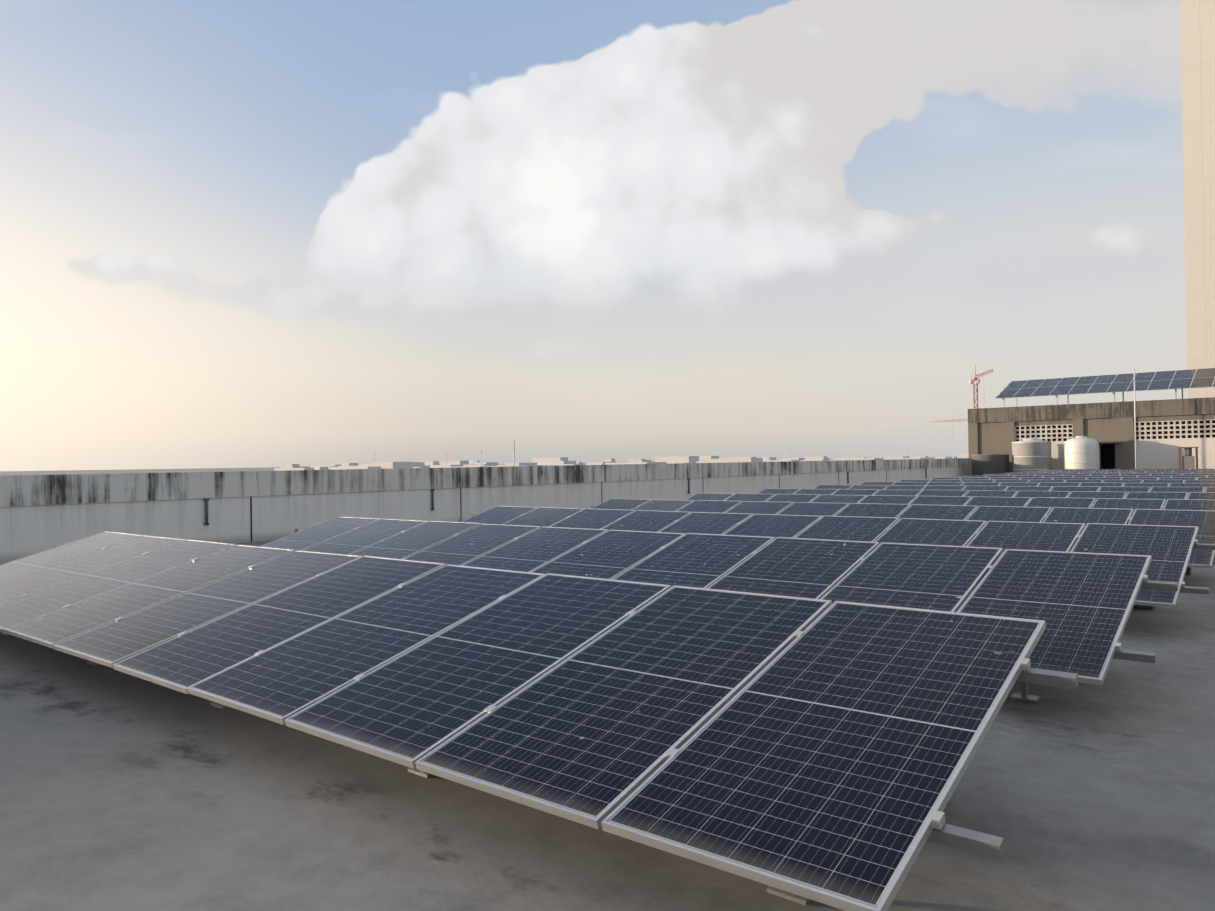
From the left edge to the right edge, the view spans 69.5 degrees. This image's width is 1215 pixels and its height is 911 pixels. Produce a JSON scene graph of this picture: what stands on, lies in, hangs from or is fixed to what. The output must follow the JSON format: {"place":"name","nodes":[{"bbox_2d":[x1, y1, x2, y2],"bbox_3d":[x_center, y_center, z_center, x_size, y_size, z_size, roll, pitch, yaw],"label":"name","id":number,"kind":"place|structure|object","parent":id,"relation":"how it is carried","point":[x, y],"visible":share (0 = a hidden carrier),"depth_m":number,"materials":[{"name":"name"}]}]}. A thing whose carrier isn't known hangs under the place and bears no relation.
{"place":"outdoors","nodes":[
{"label":"outdoors","id":0,"kind":"place"},
{"bbox_2d":[0,459,834,475],"bbox_3d":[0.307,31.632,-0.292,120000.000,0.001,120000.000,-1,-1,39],"label":"city ground","id":1,"kind":"structure","parent":0,"point":[2,473],"depth_m":12027.97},
{"bbox_2d":[274,440,968,470],"bbox_3d":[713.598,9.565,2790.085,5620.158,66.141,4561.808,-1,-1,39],"label":"distant skyline","id":2,"kind":"structure","parent":1,"relation":"on","point":[558,461],"depth_m":1613.99},
{"bbox_2d":[930,413,967,422],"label":"tower crane","id":3,"kind":"object","parent":1,"relation":"on","point":[949,420],"visible":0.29,"depth_m":627.20,"materials":[{"name":"pink paint"}]},
{"bbox_2d":[969,364,993,408],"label":"tower crane","id":4,"kind":"object","parent":1,"relation":"on","point":[975,378],"visible":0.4,"depth_m":479.17,"materials":[{"name":"pink paint"}]},
{"bbox_2d":[0,0,1187,470],"label":"sky","id":5,"kind":"structure","parent":0,"point":[234,233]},
{"bbox_2d":[0,540,1214,910],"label":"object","id":6,"kind":"structure","parent":0,"point":[122,792],"depth_m":4.03,"materials":[{"name":"concrete"}]},
{"bbox_2d":[0,458,971,562],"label":"parapet wall","id":7,"kind":"structure","parent":6,"relation":"on","point":[39,513],"depth_m":20.67,"materials":[{"name":"concrete"}]},
{"bbox_2d":[203,498,208,524],"bbox_3d":[-8.372,1.175,18.265,0.070,0.555,0.090,-1,-1,39],"label":"drainpipe","id":8,"kind":"object","parent":7,"relation":"attached to","point":[206,500],"visible":1,"depth_m":18.24,"materials":[{"name":"grey plastic"}]},
{"bbox_2d":[430,489,434,509],"bbox_3d":[-4.582,1.157,22.917,0.070,0.555,0.090,-1,-1,39],"label":"drainpipe","id":9,"kind":"object","parent":7,"relation":"attached to","point":[432,491],"visible":1,"depth_m":22.89,"materials":[{"name":"grey plastic"}]},
{"bbox_2d":[687,478,689,492],"bbox_3d":[2.998,1.119,32.220,0.070,0.555,0.090,-1,-1,39],"label":"drainpipe","id":10,"kind":"object","parent":7,"relation":"attached to","point":[688,479],"visible":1,"depth_m":32.20,"materials":[{"name":"grey plastic"}]},
{"bbox_2d":[0,531,1077,910],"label":"solar array row","id":11,"kind":"object","parent":6,"relation":"on","point":[800,749],"visible":1,"depth_m":4.29,"materials":[{"name":"glass"}]},
{"bbox_2d":[260,517,1177,702],"bbox_3d":[-0.824,1.287,9.489,11.690,0.863,2.039,-1,-1,39],"label":"solar array row","id":12,"kind":"object","parent":6,"relation":"on","point":[1081,604],"visible":0.58,"depth_m":7.63,"materials":[{"name":"glass"}]},
{"bbox_2d":[459,506,1214,609],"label":"solar array row","id":13,"kind":"object","parent":6,"relation":"on","point":[1168,549],"visible":0.27,"depth_m":10.68,"materials":[{"name":"glass"}]},
{"bbox_2d":[578,498,1214,574],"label":"solar array row","id":14,"kind":"object","parent":6,"relation":"on","point":[1203,521],"visible":0.42,"depth_m":13.72,"materials":[{"name":"glass"}]},
{"bbox_2d":[681,493,1214,516],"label":"solar array row","id":15,"kind":"object","parent":6,"relation":"on","point":[1181,504],"visible":0.31,"depth_m":16.84,"materials":[{"name":"glass"}]},
{"bbox_2d":[756,488,1214,504],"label":"solar array row","id":16,"kind":"object","parent":6,"relation":"on","point":[1117,495],"visible":0.29,"depth_m":19.75,"materials":[{"name":"glass"}]},
{"bbox_2d":[971,454,1008,475],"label":"water tank","id":17,"kind":"object","parent":6,"relation":"on","point":[982,464],"visible":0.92,"depth_m":55.05,"materials":[{"name":"paint"}]},
{"bbox_2d":[814,485,1214,497],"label":"solar array row","id":18,"kind":"object","parent":6,"relation":"on","point":[1055,488],"visible":0.15,"depth_m":22.59,"materials":[{"name":"glass"}]},
{"bbox_2d":[1011,439,1051,472],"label":"water tank","id":19,"kind":"object","parent":6,"relation":"on","point":[1031,454],"visible":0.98,"depth_m":53.72,"materials":[{"name":"white plastic"}]},
{"bbox_2d":[861,482,1214,491],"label":"solar array row","id":20,"kind":"object","parent":6,"relation":"on","point":[1151,485],"visible":0.29,"depth_m":25.38,"materials":[{"name":"glass"}]},
{"bbox_2d":[899,479,1214,486],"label":"solar array row","id":21,"kind":"object","parent":6,"relation":"on","point":[1080,481],"visible":0.19,"depth_m":27.95,"materials":[{"name":"glass"}]},
{"bbox_2d":[931,477,1214,481],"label":"solar array row","id":22,"kind":"object","parent":6,"relation":"on","point":[1087,478],"visible":0.17,"depth_m":30.87,"materials":[{"name":"glass"}]},
{"bbox_2d":[1064,436,1099,468],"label":"white water tank","id":23,"kind":"object","parent":6,"relation":"on","point":[1081,452],"visible":0.71,"depth_m":52.29,"materials":[{"name":"white plastic"}]},
{"bbox_2d":[960,475,1214,479],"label":"solar array row","id":24,"kind":"object","parent":6,"relation":"on","point":[1122,476],"visible":0.21,"depth_m":33.52,"materials":[{"name":"glass"}]},
{"bbox_2d":[968,397,1214,472],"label":"plant room","id":25,"kind":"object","parent":6,"relation":"on","point":[1165,429],"visible":0.73,"depth_m":53.19,"materials":[{"name":"concrete"}]},
{"bbox_2d":[995,368,1214,406],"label":"solar panel array","id":26,"kind":"object","parent":25,"relation":"on","point":[1159,380],"visible":0.92,"depth_m":55.27,"materials":[{"name":"glass"}]},
{"bbox_2d":[983,473,1214,476],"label":"solar array row","id":27,"kind":"object","parent":6,"relation":"on","point":[1207,474],"visible":0.1,"depth_m":36.20,"materials":[{"name":"glass"}]},
{"bbox_2d":[1004,472,1214,473],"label":"solar array row","id":28,"kind":"object","parent":6,"relation":"on","point":[1108,472],"visible":0.19,"depth_m":39.13,"materials":[{"name":"glass"}]},
{"bbox_2d":[1022,471,1214,472],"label":"solar array row","id":29,"kind":"object","parent":6,"relation":"on","point":[1113,471],"visible":0.15,"depth_m":42.00,"materials":[{"name":"glass"}]},
{"bbox_2d":[1040,469,1214,471],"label":"solar array row","id":30,"kind":"object","parent":6,"relation":"on","point":[1128,470],"visible":0.21,"depth_m":44.48,"materials":[{"name":"glass"}]},
{"bbox_2d":[1054,469,1211,470],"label":"solar array row","id":31,"kind":"object","parent":6,"relation":"on","point":[1132,469],"visible":0.15,"depth_m":47.23,"materials":[{"name":"glass"}]},
{"bbox_2d":[1133,368,1136,468],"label":"mast pole","id":32,"kind":"object","parent":6,"relation":"on","point":[1135,421],"visible":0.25,"depth_m":51.23,"materials":[{"name":"grey metal"}]},
{"bbox_2d":[1177,447,1198,469],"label":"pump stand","id":33,"kind":"object","parent":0,"point":[1188,460],"visible":0.77,"depth_m":49.65,"materials":[{"name":"metal"}]},
{"bbox_2d":[1180,0,1214,397],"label":"tower block","id":34,"kind":"structure","parent":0,"point":[1198,58],"depth_m":65.53,"materials":[{"name":"beige concrete"}]}
]}

